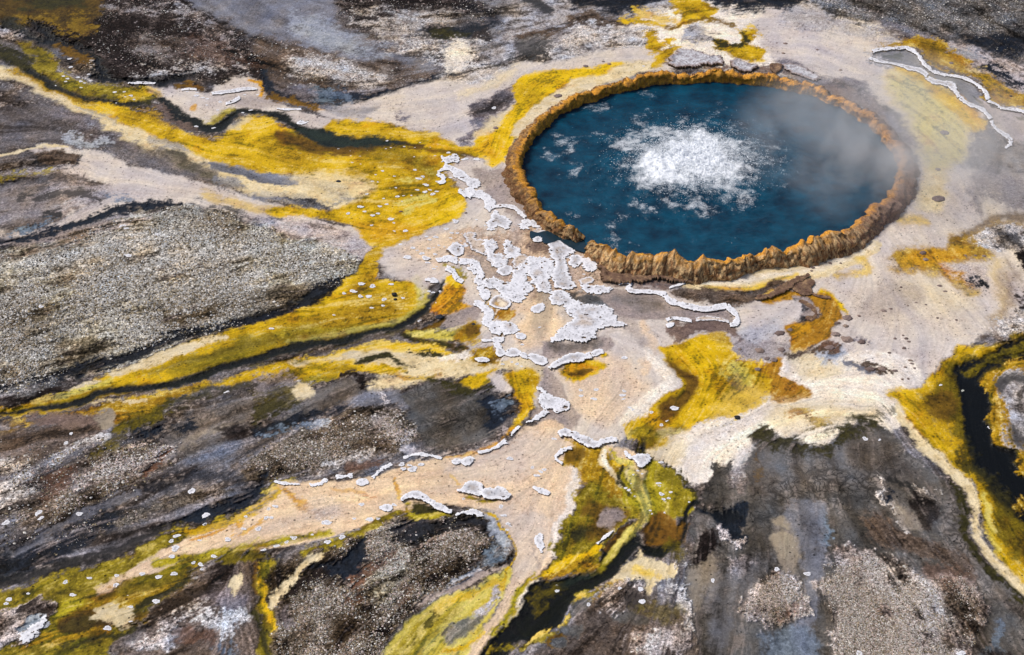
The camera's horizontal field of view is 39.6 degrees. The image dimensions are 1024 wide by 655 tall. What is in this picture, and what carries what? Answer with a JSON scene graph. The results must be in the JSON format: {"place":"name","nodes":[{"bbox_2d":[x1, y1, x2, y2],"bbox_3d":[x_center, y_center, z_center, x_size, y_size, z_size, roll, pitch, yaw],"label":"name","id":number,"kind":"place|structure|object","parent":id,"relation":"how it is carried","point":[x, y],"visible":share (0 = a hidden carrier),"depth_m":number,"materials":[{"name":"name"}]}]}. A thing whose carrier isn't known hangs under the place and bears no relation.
{"place":"outdoors","nodes":[
{"label":"outdoors","id":0,"kind":"place"},
{"bbox_2d":[0,437,180,555],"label":"gravel","id":1,"kind":"structure","parent":0,"point":[58,459],"depth_m":19.32,"materials":[{"name":"gravel"}]},
{"bbox_2d":[0,204,364,397],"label":"gravel","id":2,"kind":"structure","parent":0,"point":[126,339],"depth_m":22.94,"materials":[{"name":"gravel"}]},
{"bbox_2d":[79,0,514,87],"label":"gravel","id":3,"kind":"structure","parent":0,"point":[240,54],"depth_m":30.38,"materials":[{"name":"gravel"}]},
{"bbox_2d":[242,408,417,485],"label":"gravel","id":4,"kind":"structure","parent":0,"point":[323,438],"depth_m":19.86,"materials":[{"name":"gravel"}]},
{"bbox_2d":[271,516,509,654],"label":"gravel","id":5,"kind":"structure","parent":0,"point":[371,640],"depth_m":17.57,"materials":[{"name":"gravel"}]},
{"bbox_2d":[0,0,1023,654],"bbox_3d":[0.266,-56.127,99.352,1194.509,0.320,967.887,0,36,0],"label":"ground","id":6,"kind":"structure","parent":0,"point":[792,474],"depth_m":21.30,"materials":[{"name":"stone"}]},
{"bbox_2d":[19,615,46,643],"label":"mineral crust","id":7,"kind":"object","parent":6,"relation":"on","point":[28,634],"visible":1,"depth_m":17.05},
{"bbox_2d":[128,81,155,84],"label":"mineral crust","id":8,"kind":"object","parent":6,"relation":"on","point":[142,83],"visible":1,"depth_m":28.96},
{"bbox_2d":[171,545,178,551],"bbox_3d":[-4.310,2.835,18.226,0.108,0.027,0.116,-12,38,-16],"label":"mineral nodule","id":9,"kind":"object","parent":6,"relation":"on","point":[175,548],"visible":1,"depth_m":18.22,"materials":[{"name":"stone"}]},
{"bbox_2d":[181,88,196,90],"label":"mineral crust","id":10,"kind":"object","parent":6,"relation":"on","point":[189,89],"visible":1,"depth_m":28.70},
{"bbox_2d":[225,95,239,104],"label":"mineral crust","id":11,"kind":"object","parent":6,"relation":"on","point":[235,100],"visible":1,"depth_m":28.28},
{"bbox_2d":[211,87,256,94],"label":"mineral crust","id":12,"kind":"object","parent":6,"relation":"on","point":[235,90],"visible":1,"depth_m":28.64},
{"bbox_2d":[274,480,299,485],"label":"mineral crust","id":13,"kind":"object","parent":6,"relation":"on","point":[282,483],"visible":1,"depth_m":19.18},
{"bbox_2d":[277,108,300,110],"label":"mineral crust","id":14,"kind":"object","parent":6,"relation":"on","point":[286,109],"visible":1,"depth_m":27.99},
{"bbox_2d":[297,120,308,124],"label":"mineral crust","id":15,"kind":"object","parent":6,"relation":"on","point":[301,122],"visible":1,"depth_m":27.56},
{"bbox_2d":[309,478,327,486],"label":"mineral crust","id":16,"kind":"object","parent":6,"relation":"on","point":[323,481],"visible":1,"depth_m":19.18},
{"bbox_2d":[335,473,352,479],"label":"mineral crust","id":17,"kind":"object","parent":6,"relation":"on","point":[349,475],"visible":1,"depth_m":19.28},
{"bbox_2d":[356,478,368,485],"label":"mineral crust","id":18,"kind":"object","parent":6,"relation":"on","point":[362,482],"visible":1,"depth_m":19.20},
{"bbox_2d":[371,462,392,478],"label":"mineral crust","id":19,"kind":"object","parent":6,"relation":"on","point":[382,468],"visible":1,"depth_m":19.41},
{"bbox_2d":[379,504,392,511],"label":"mineral crust","id":20,"kind":"object","parent":6,"relation":"on","point":[386,507],"visible":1,"depth_m":18.80},
{"bbox_2d":[407,466,416,471],"bbox_3d":[-1.363,1.942,19.439,0.134,0.032,0.129,3,36,5],"label":"mineral nodule","id":21,"kind":"object","parent":6,"relation":"on","point":[412,468],"visible":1,"depth_m":19.42,"materials":[{"name":"stone"}]},
{"bbox_2d":[403,452,441,459],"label":"mineral crust","id":22,"kind":"object","parent":6,"relation":"on","point":[422,454],"visible":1,"depth_m":19.63},
{"bbox_2d":[400,490,451,513],"bbox_3d":[-1.107,2.319,18.908,0.753,0.094,0.260,13,38,17],"label":"mineral crust","id":23,"kind":"object","parent":6,"relation":"on","point":[417,495],"visible":1,"depth_m":18.91},
{"bbox_2d":[425,277,437,283],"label":"mineral crust","id":24,"kind":"object","parent":6,"relation":"on","point":[433,280],"visible":1,"depth_m":23.15},
{"bbox_2d":[436,172,445,184],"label":"mineral crust","id":25,"kind":"object","parent":6,"relation":"on","point":[442,177],"visible":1,"depth_m":25.80},
{"bbox_2d":[435,255,457,263],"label":"mineral crust","id":26,"kind":"object","parent":6,"relation":"on","point":[449,258],"visible":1,"depth_m":23.64},
{"bbox_2d":[441,154,459,163],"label":"mineral crust","id":27,"kind":"object","parent":6,"relation":"on","point":[449,159],"visible":1,"depth_m":26.38},
{"bbox_2d":[445,265,463,283],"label":"mineral crust","id":28,"kind":"object","parent":6,"relation":"on","point":[451,270],"visible":1,"depth_m":23.28},
{"bbox_2d":[446,242,463,256],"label":"mineral crust","id":29,"kind":"object","parent":6,"relation":"on","point":[456,249],"visible":1,"depth_m":23.89},
{"bbox_2d":[451,458,460,464],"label":"mineral crust","id":30,"kind":"object","parent":6,"relation":"on","point":[455,461],"visible":1,"depth_m":19.55},
{"bbox_2d":[443,163,480,188],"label":"mineral crust","id":31,"kind":"object","parent":6,"relation":"on","point":[461,175],"visible":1,"depth_m":25.84},
{"bbox_2d":[458,187,474,199],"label":"mineral crust","id":32,"kind":"object","parent":6,"relation":"on","point":[469,192],"visible":1,"depth_m":25.39},
{"bbox_2d":[461,456,474,466],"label":"mineral crust","id":33,"kind":"object","parent":6,"relation":"on","point":[467,461],"visible":1,"depth_m":19.56},
{"bbox_2d":[455,508,483,517],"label":"mineral crust","id":34,"kind":"object","parent":6,"relation":"on","point":[476,512],"visible":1,"depth_m":18.70},
{"bbox_2d":[457,480,482,496],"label":"mineral crust","id":35,"kind":"object","parent":6,"relation":"on","point":[474,487],"visible":1,"depth_m":19.10},
{"bbox_2d":[458,258,484,285],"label":"mineral crust","id":36,"kind":"object","parent":6,"relation":"on","point":[475,264],"visible":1,"depth_m":23.46},
{"bbox_2d":[466,267,476,274],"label":"mineral crust","id":37,"kind":"object","parent":6,"relation":"on","point":[471,269],"visible":1,"depth_m":23.39},
{"bbox_2d":[475,357,489,362],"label":"mineral crust","id":38,"kind":"object","parent":6,"relation":"on","point":[483,359],"visible":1,"depth_m":21.42},
{"bbox_2d":[476,284,490,302],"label":"mineral crust","id":39,"kind":"object","parent":6,"relation":"on","point":[485,294],"visible":1,"depth_m":22.85},
{"bbox_2d":[472,190,495,211],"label":"mineral crust","id":40,"kind":"object","parent":6,"relation":"on","point":[489,202],"visible":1,"depth_m":25.23},
{"bbox_2d":[463,232,507,266],"bbox_3d":[-0.434,-1.308,23.922,0.505,0.062,1.217,-12,38,-16],"label":"mineral crust","id":41,"kind":"object","parent":6,"relation":"on","point":[476,246],"visible":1,"depth_m":24.02},
{"bbox_2d":[473,300,501,335],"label":"mineral crust","id":42,"kind":"object","parent":6,"relation":"on","point":[488,322],"visible":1,"depth_m":22.27},
{"bbox_2d":[478,439,507,453],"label":"mineral crust","id":43,"kind":"object","parent":6,"relation":"on","point":[501,443],"visible":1,"depth_m":19.79},
{"bbox_2d":[481,337,504,342],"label":"mineral crust","id":44,"kind":"object","parent":6,"relation":"on","point":[499,339],"visible":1,"depth_m":21.82},
{"bbox_2d":[481,239,507,267],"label":"mineral crust","id":45,"kind":"object","parent":6,"relation":"on","point":[497,260],"visible":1,"depth_m":23.72},
{"bbox_2d":[481,486,510,500],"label":"mineral crust","id":46,"kind":"object","parent":6,"relation":"on","point":[498,493],"visible":1,"depth_m":19.01},
{"bbox_2d":[485,210,511,230],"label":"mineral crust","id":47,"kind":"object","parent":6,"relation":"on","point":[496,220],"visible":1,"depth_m":24.58},
{"bbox_2d":[493,341,505,356],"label":"mineral crust","id":48,"kind":"object","parent":6,"relation":"on","point":[500,352],"visible":1,"depth_m":21.61},
{"bbox_2d":[489,295,510,309],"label":"mineral crust","id":49,"kind":"object","parent":6,"relation":"on","point":[493,300],"visible":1,"depth_m":22.63},
{"bbox_2d":[496,265,512,275],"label":"mineral crust","id":50,"kind":"object","parent":6,"relation":"on","point":[506,270],"visible":1,"depth_m":23.37},
{"bbox_2d":[495,320,519,335],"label":"mineral crust","id":51,"kind":"object","parent":6,"relation":"on","point":[506,327],"visible":1,"depth_m":22.07},
{"bbox_2d":[482,263,533,302],"bbox_3d":[0.095,-0.693,23.062,0.955,0.069,0.913,-25,43,-30],"label":"mineral crust","id":52,"kind":"object","parent":6,"relation":"on","point":[514,287],"visible":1,"depth_m":23.00},
{"bbox_2d":[493,204,525,218],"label":"mineral crust","id":53,"kind":"object","parent":6,"relation":"on","point":[516,209],"visible":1,"depth_m":24.99},
{"bbox_2d":[502,239,520,258],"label":"mineral crust","id":54,"kind":"object","parent":6,"relation":"on","point":[511,251],"visible":1,"depth_m":23.86},
{"bbox_2d":[504,347,520,356],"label":"mineral crust","id":55,"kind":"object","parent":6,"relation":"on","point":[512,352],"visible":1,"depth_m":21.56},
{"bbox_2d":[511,426,519,435],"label":"mineral crust","id":56,"kind":"object","parent":6,"relation":"on","point":[515,429],"visible":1,"depth_m":20.09},
{"bbox_2d":[511,254,527,268],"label":"mineral crust","id":57,"kind":"object","parent":6,"relation":"on","point":[517,260],"visible":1,"depth_m":23.61},
{"bbox_2d":[515,332,525,339],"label":"mineral crust","id":58,"kind":"object","parent":6,"relation":"on","point":[520,336],"visible":1,"depth_m":21.89},
{"bbox_2d":[519,352,526,357],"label":"mineral crust","id":59,"kind":"object","parent":6,"relation":"on","point":[522,354],"visible":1,"depth_m":21.52},
{"bbox_2d":[517,218,539,229],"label":"mineral crust","id":60,"kind":"object","parent":6,"relation":"on","point":[525,223],"visible":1,"depth_m":24.53},
{"bbox_2d":[524,353,547,365],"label":"mineral crust","id":61,"kind":"object","parent":6,"relation":"on","point":[537,359],"visible":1,"depth_m":21.44},
{"bbox_2d":[526,409,548,422],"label":"mineral crust","id":62,"kind":"object","parent":6,"relation":"on","point":[543,413],"visible":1,"depth_m":20.36},
{"bbox_2d":[530,303,544,312],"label":"mineral crust","id":63,"kind":"object","parent":6,"relation":"on","point":[538,308],"visible":1,"depth_m":22.48},
{"bbox_2d":[530,231,545,239],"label":"water","id":64,"kind":"structure","parent":6,"relation":"on","point":[533,234],"depth_m":24.25,"materials":[{"name":"blue liquid"}]},
{"bbox_2d":[533,236,542,242],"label":"mineral crust","id":65,"kind":"object","parent":6,"relation":"on","point":[537,239],"visible":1,"depth_m":24.11},
{"bbox_2d":[534,533,544,552],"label":"mineral crust","id":66,"kind":"object","parent":6,"relation":"on","point":[538,541],"visible":1,"depth_m":18.30},
{"bbox_2d":[525,256,554,292],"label":"mineral crust","id":67,"kind":"object","parent":6,"relation":"on","point":[541,269],"visible":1,"depth_m":23.32},
{"bbox_2d":[532,486,549,495],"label":"mineral crust","id":68,"kind":"object","parent":6,"relation":"on","point":[543,491],"visible":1,"depth_m":19.09},
{"bbox_2d":[536,387,545,392],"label":"mineral crust","id":69,"kind":"object","parent":6,"relation":"on","point":[540,389],"visible":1,"depth_m":20.83},
{"bbox_2d":[538,393,569,413],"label":"mineral crust","id":70,"kind":"object","parent":6,"relation":"on","point":[550,401],"visible":1,"depth_m":20.59},
{"bbox_2d":[548,240,575,289],"bbox_3d":[0.837,-1.094,23.616,0.480,0.069,1.723,0,36,0],"label":"mineral crust","id":71,"kind":"object","parent":6,"relation":"on","point":[559,251],"visible":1,"depth_m":23.47},
{"bbox_2d":[554,446,571,464],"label":"mineral crust","id":72,"kind":"object","parent":6,"relation":"on","point":[560,451],"visible":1,"depth_m":19.70},
{"bbox_2d":[548,290,579,305],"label":"mineral crust","id":73,"kind":"object","parent":6,"relation":"on","point":[559,297],"visible":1,"depth_m":22.69},
{"bbox_2d":[548,352,591,369],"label":"mineral crust","id":74,"kind":"object","parent":6,"relation":"on","point":[577,357],"visible":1,"depth_m":21.41},
{"bbox_2d":[568,255,581,268],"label":"mineral crust","id":75,"kind":"object","parent":6,"relation":"on","point":[575,261],"visible":1,"depth_m":23.59},
{"bbox_2d":[578,276,594,284],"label":"mineral crust","id":76,"kind":"object","parent":6,"relation":"on","point":[587,280],"visible":1,"depth_m":23.13},
{"bbox_2d":[557,428,617,448],"bbox_3d":[1.041,1.583,19.916,0.857,0.089,0.324,9,37,13],"label":"mineral crust","id":77,"kind":"object","parent":6,"relation":"on","point":[585,441],"visible":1,"depth_m":19.89},
{"bbox_2d":[550,302,626,342],"bbox_3d":[1.188,-0.074,22.219,1.218,0.073,1.090,0,36,0],"label":"mineral crust","id":78,"kind":"object","parent":6,"relation":"on","point":[587,321],"visible":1,"depth_m":22.18},
{"bbox_2d":[581,257,596,272],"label":"mineral crust","id":79,"kind":"object","parent":6,"relation":"on","point":[588,265],"visible":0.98,"depth_m":23.49},
{"bbox_2d":[580,284,613,294],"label":"mineral crust","id":80,"kind":"object","parent":6,"relation":"on","point":[595,289],"visible":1,"depth_m":22.93},
{"bbox_2d":[590,348,603,356],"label":"mineral crust","id":81,"kind":"object","parent":6,"relation":"on","point":[596,352],"visible":1,"depth_m":21.57},
{"bbox_2d":[596,530,612,544],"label":"mineral crust","id":82,"kind":"object","parent":6,"relation":"on","point":[606,535],"visible":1,"depth_m":18.38},
{"bbox_2d":[624,450,650,467],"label":"mineral crust","id":83,"kind":"object","parent":6,"relation":"on","point":[641,460],"visible":1,"depth_m":19.58},
{"bbox_2d":[619,282,666,297],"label":"mineral crust","id":84,"kind":"object","parent":6,"relation":"on","point":[629,289],"visible":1,"depth_m":22.87},
{"bbox_2d":[666,322,673,327],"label":"mineral crust","id":85,"kind":"object","parent":6,"relation":"on","point":[670,325],"visible":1,"depth_m":22.13},
{"bbox_2d":[669,282,684,288],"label":"mineral crust","id":86,"kind":"object","parent":6,"relation":"on","point":[676,285],"visible":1,"depth_m":23.02},
{"bbox_2d":[666,316,691,322],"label":"mineral crust","id":87,"kind":"object","parent":6,"relation":"on","point":[685,319],"visible":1,"depth_m":22.27},
{"bbox_2d":[664,294,726,312],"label":"mineral crust","id":88,"kind":"object","parent":6,"relation":"on","point":[690,306],"visible":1,"depth_m":22.54},
{"bbox_2d":[668,48,724,68],"bbox_3d":[3.834,-5.624,29.808,1.201,0.120,0.919,0,36,0],"label":"mineral mound","id":89,"kind":"object","parent":6,"relation":"on","point":[686,58],"visible":1,"depth_m":29.72,"materials":[{"name":"stone"}]},
{"bbox_2d":[501,67,920,284],"bbox_3d":[3.669,-2.989,26.055,7.766,0.624,7.638,0,36,0],"label":"pool rim","id":90,"kind":"object","parent":6,"relation":"on","point":[615,266],"visible":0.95,"depth_m":24.57,"materials":[{"name":"stone"}]},
{"bbox_2d":[695,315,728,322],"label":"mineral crust","id":91,"kind":"object","parent":6,"relation":"on","point":[707,318],"visible":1,"depth_m":22.27},
{"bbox_2d":[726,304,739,327],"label":"mineral crust","id":92,"kind":"object","parent":6,"relation":"on","point":[735,314],"visible":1,"depth_m":22.34},
{"bbox_2d":[730,58,758,73],"bbox_3d":[4.765,-5.416,29.519,0.622,0.121,0.500,23,42,28],"label":"mineral mound","id":93,"kind":"object","parent":6,"relation":"on","point":[739,65],"visible":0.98,"depth_m":29.47,"materials":[{"name":"stone"}]},
{"bbox_2d":[755,348,764,352],"bbox_3d":[3.772,0.354,21.634,0.142,0.058,0.131,-8,37,-11],"label":"stone","id":94,"kind":"object","parent":6,"relation":"on","point":[759,350],"visible":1,"depth_m":21.61,"materials":[{"name":"stone"}]},
{"bbox_2d":[769,63,781,72],"bbox_3d":[5.472,-5.349,29.446,0.280,0.100,0.444,0,36,0],"label":"mineral mound","id":95,"kind":"object","parent":6,"relation":"on","point":[776,67],"visible":0.94,"depth_m":29.43,"materials":[{"name":"stone"}]},
{"bbox_2d":[774,331,784,335],"bbox_3d":[4.137,0.092,22.013,0.188,0.058,0.135,0,36,0],"label":"stone","id":96,"kind":"object","parent":6,"relation":"on","point":[778,333],"visible":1,"depth_m":21.99,"materials":[{"name":"stone"}]},
{"bbox_2d":[755,273,809,300],"bbox_3d":[4.393,-0.631,22.964,1.229,0.094,0.211,-25,43,-30],"label":"mineral crust","id":97,"kind":"object","parent":6,"relation":"on","point":[783,287],"visible":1,"depth_m":22.92},
{"bbox_2d":[782,63,821,81],"bbox_3d":[5.973,-5.259,29.332,0.982,0.089,0.442,29,45,33],"label":"mineral mound","id":98,"kind":"object","parent":6,"relation":"on","point":[799,70],"visible":1,"depth_m":29.29,"materials":[{"name":"stone"}]},
{"bbox_2d":[792,278,814,295],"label":"mineral crust","id":99,"kind":"object","parent":6,"relation":"on","point":[803,288],"visible":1,"depth_m":22.95},
{"bbox_2d":[799,299,818,320],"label":"mineral crust","id":100,"kind":"object","parent":6,"relation":"on","point":[811,307],"visible":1,"depth_m":22.48},
{"bbox_2d":[811,293,830,298],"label":"mineral crust","id":101,"kind":"object","parent":6,"relation":"on","point":[821,296],"visible":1,"depth_m":22.78},
{"bbox_2d":[824,345,834,349],"bbox_3d":[4.842,0.310,21.704,0.156,0.052,0.125,-25,43,-30],"label":"stone","id":102,"kind":"object","parent":6,"relation":"on","point":[830,347],"visible":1,"depth_m":21.68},
{"bbox_2d":[830,332,840,336],"bbox_3d":[5.000,0.105,21.979,0.136,0.053,0.144,-29,45,-34],"label":"stone","id":103,"kind":"object","parent":6,"relation":"on","point":[835,334],"visible":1,"depth_m":21.96,"materials":[{"name":"stone"}]},
{"bbox_2d":[841,315,852,320],"bbox_3d":[5.265,-0.143,22.320,0.153,0.071,0.157,-14,38,-18],"label":"stone","id":104,"kind":"object","parent":6,"relation":"on","point":[847,317],"visible":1,"depth_m":22.29,"materials":[{"name":"stone"}]},
{"bbox_2d":[841,336,853,342],"bbox_3d":[5.160,0.195,21.866,0.215,0.075,0.169,7,37,9],"label":"stone","id":105,"kind":"object","parent":6,"relation":"on","point":[848,339],"visible":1,"depth_m":21.84,"materials":[{"name":"stone"}]},
{"bbox_2d":[864,367,875,370],"bbox_3d":[5.348,0.624,21.255,0.182,0.046,0.107,7,37,9],"label":"stone","id":106,"kind":"object","parent":6,"relation":"on","point":[870,369],"visible":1,"depth_m":21.24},
{"bbox_2d":[870,57,928,77],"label":"mineral crust","id":107,"kind":"object","parent":6,"relation":"on","point":[923,72],"visible":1,"depth_m":29.51},
{"bbox_2d":[872,46,990,100],"bbox_3d":[8.822,-5.340,29.445,0.864,0.100,2.963,-27,44,-32],"label":"mineral crust","id":108,"kind":"object","parent":6,"relation":"on","point":[935,72],"visible":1,"depth_m":29.41},
{"bbox_2d":[932,195,944,200],"bbox_3d":[7.577,-2.286,25.265,0.257,0.073,0.201,-12,38,-16],"label":"stone","id":109,"kind":"object","parent":6,"relation":"on","point":[938,198],"visible":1,"depth_m":25.23,"materials":[{"name":"stone"}]},
{"bbox_2d":[925,76,960,98],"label":"mineral crust","id":110,"kind":"object","parent":6,"relation":"on","point":[951,85],"visible":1,"depth_m":28.86},
{"bbox_2d":[956,650,965,654],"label":"stone","id":111,"kind":"object","parent":6,"relation":"on","point":[961,652],"visible":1,"depth_m":16.78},
{"bbox_2d":[959,96,992,119],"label":"mineral crust","id":112,"kind":"object","parent":6,"relation":"on","point":[977,107],"visible":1,"depth_m":28.05},
{"bbox_2d":[989,120,1012,148],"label":"mineral crust","id":113,"kind":"object","parent":6,"relation":"on","point":[1004,134],"visible":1,"depth_m":27.13},
{"bbox_2d":[987,100,1023,113],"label":"mineral crust","id":114,"kind":"object","parent":6,"relation":"on","point":[1018,110],"visible":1,"depth_m":28.00},
{"bbox_2d":[543,231,586,252],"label":"water","id":115,"kind":"structure","parent":0,"point":[550,237],"depth_m":24.06,"materials":[{"name":"blue liquid"}]},
{"bbox_2d":[522,82,897,261],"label":"water","id":116,"kind":"structure","parent":0,"point":[844,158],"depth_m":25.85,"materials":[{"name":"liquid"}]},
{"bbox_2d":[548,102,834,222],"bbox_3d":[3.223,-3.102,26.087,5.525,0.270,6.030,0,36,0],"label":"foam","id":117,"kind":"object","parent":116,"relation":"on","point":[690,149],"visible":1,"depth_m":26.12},
{"bbox_2d":[739,571,813,626],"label":"gravel","id":118,"kind":"structure","parent":0,"point":[776,599],"depth_m":17.48,"materials":[{"name":"gravel"}]},
{"bbox_2d":[813,545,986,654],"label":"gravel","id":119,"kind":"structure","parent":0,"point":[900,650],"depth_m":17.29,"materials":[{"name":"gravel"}]},
{"bbox_2d":[814,0,1023,57],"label":"gravel","id":120,"kind":"structure","parent":0,"point":[938,15],"depth_m":31.67,"materials":[{"name":"gravel"}]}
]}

